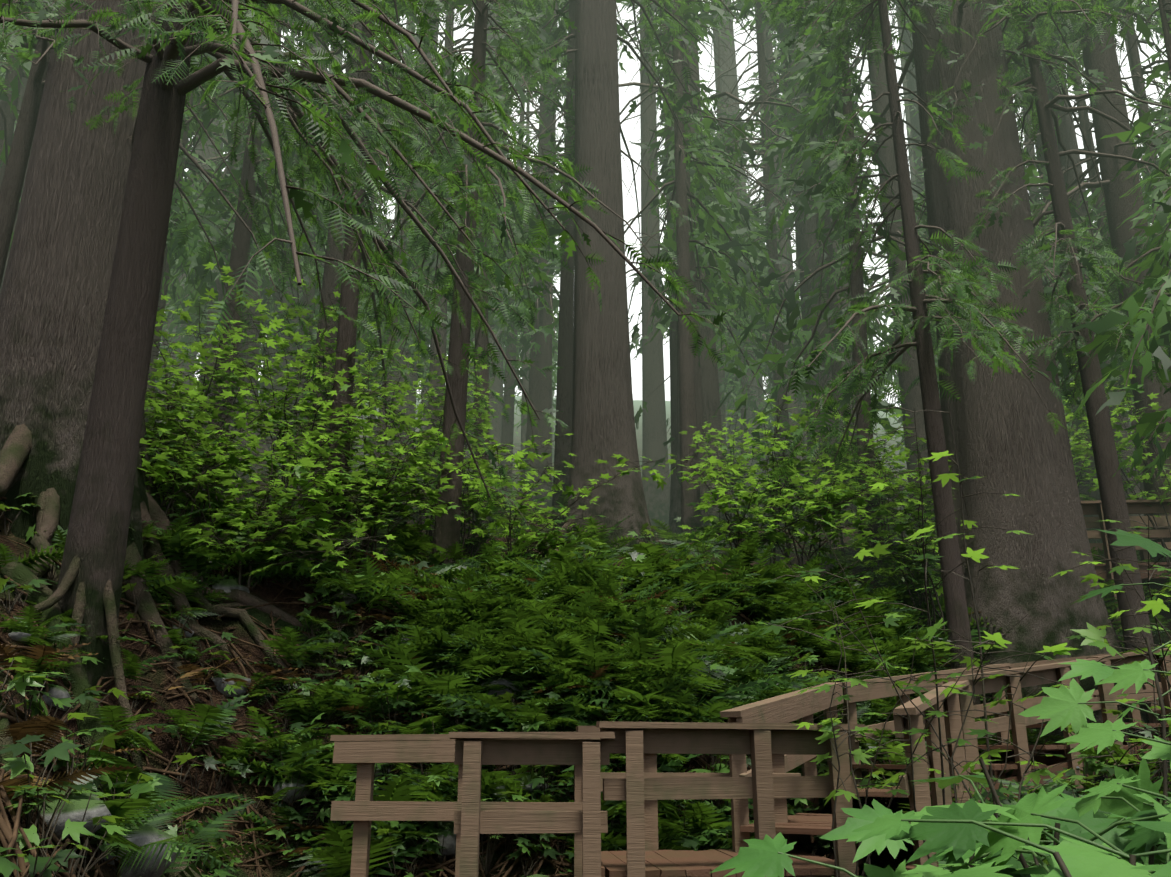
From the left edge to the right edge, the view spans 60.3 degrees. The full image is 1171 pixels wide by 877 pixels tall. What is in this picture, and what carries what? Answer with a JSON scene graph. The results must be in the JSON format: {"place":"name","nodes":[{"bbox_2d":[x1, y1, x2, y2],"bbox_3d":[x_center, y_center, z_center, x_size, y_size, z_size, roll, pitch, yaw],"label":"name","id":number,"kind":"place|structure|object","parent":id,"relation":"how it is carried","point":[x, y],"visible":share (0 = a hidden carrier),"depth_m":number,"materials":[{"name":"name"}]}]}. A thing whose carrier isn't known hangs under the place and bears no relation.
{"place":"outdoors","nodes":[
{"label":"outdoors","id":0,"kind":"place"},
{"bbox_2d":[0,387,1170,876],"bbox_3d":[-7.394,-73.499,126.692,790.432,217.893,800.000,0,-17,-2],"label":"terrain","id":1,"kind":"structure","parent":0,"point":[164,743],"depth_m":8.92,"materials":[{"name":"soil"}]},
{"bbox_2d":[8,558,925,876],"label":"rocks","id":2,"kind":"object","parent":1,"relation":"on","point":[74,810],"visible":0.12,"depth_m":5.26,"materials":[{"name":"grey stone"}]},
{"bbox_2d":[0,552,980,861],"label":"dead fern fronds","id":3,"kind":"object","parent":1,"relation":"on","point":[48,726],"visible":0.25,"depth_m":7.20,"materials":[{"name":"plant"}]},
{"bbox_2d":[0,0,1147,744],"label":"tree trunks","id":4,"kind":"object","parent":1,"relation":"on","point":[54,288],"visible":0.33,"depth_m":14.57,"materials":[{"name":"brown plant"}]},
{"bbox_2d":[0,468,1168,876],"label":"herbs","id":5,"kind":"object","parent":1,"relation":"on","point":[18,766],"visible":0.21,"depth_m":8.16,"materials":[{"name":"green plant"}]},
{"bbox_2d":[0,424,1169,876],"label":"tree roots","id":6,"kind":"object","parent":1,"relation":"on","point":[14,452],"visible":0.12,"depth_m":9.04,"materials":[{"name":"brown plant"}]},
{"bbox_2d":[0,473,1170,876],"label":"ferns","id":7,"kind":"object","parent":1,"relation":"on","point":[512,635],"visible":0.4,"depth_m":9.56,"materials":[{"name":"green plant"}]},
{"bbox_2d":[0,0,1170,751],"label":"tree trunks","id":8,"kind":"object","parent":1,"relation":"on","point":[98,530],"visible":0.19,"depth_m":15.94,"materials":[{"name":"brown plant"}]},
{"bbox_2d":[0,0,1170,532],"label":"tree foliage","id":9,"kind":"object","parent":1,"relation":"on","point":[406,144],"visible":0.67,"depth_m":13.71,"materials":[{"name":"green plant"}]},
{"bbox_2d":[0,0,1170,518],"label":"tree foliage","id":10,"kind":"object","parent":1,"relation":"on","point":[744,308],"visible":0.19,"depth_m":22.75,"materials":[{"name":"green plant"}]},
{"bbox_2d":[0,0,1170,526],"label":"tree branches","id":11,"kind":"object","parent":1,"relation":"on","point":[194,80],"visible":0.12,"depth_m":15.19,"materials":[{"name":"green plant"}]},
{"bbox_2d":[0,259,1170,876],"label":"plant stems","id":12,"kind":"object","parent":1,"relation":"on","point":[368,539],"visible":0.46,"depth_m":10.89,"materials":[{"name":"green plant"}]},
{"bbox_2d":[0,493,1170,876],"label":"ground litter","id":13,"kind":"object","parent":1,"relation":"on","point":[8,837],"visible":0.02,"depth_m":7.86,"materials":[{"name":"plant"}]},
{"bbox_2d":[139,251,1170,611],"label":"shrub leaves","id":14,"kind":"object","parent":1,"relation":"on","point":[325,411],"visible":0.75,"depth_m":13.11,"materials":[{"name":"green plant"}]},
{"bbox_2d":[330,499,1170,876],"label":"wooden railing","id":15,"kind":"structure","parent":1,"relation":"on","point":[770,739],"depth_m":7.04,"materials":[{"name":"brown wood"}]},
{"bbox_2d":[758,409,1170,806],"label":"maple leaves","id":16,"kind":"object","parent":1,"relation":"on","point":[1093,634],"visible":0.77,"depth_m":5.53,"materials":[{"name":"green plant"}]},
{"bbox_2d":[778,540,1170,876],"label":"plant stems","id":17,"kind":"object","parent":1,"relation":"on","point":[1114,850],"visible":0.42,"depth_m":2.46,"materials":[{"name":"green plant"}]},
{"bbox_2d":[710,529,1170,876],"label":"devil's club leaves","id":18,"kind":"object","parent":17,"relation":"attached to","point":[879,827],"visible":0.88,"depth_m":2.79,"materials":[{"name":"green plant"}]},
{"bbox_2d":[1,0,1170,406],"label":"sky","id":19,"kind":"structure","parent":0,"point":[631,67],"materials":[{"name":"white"}]}
]}

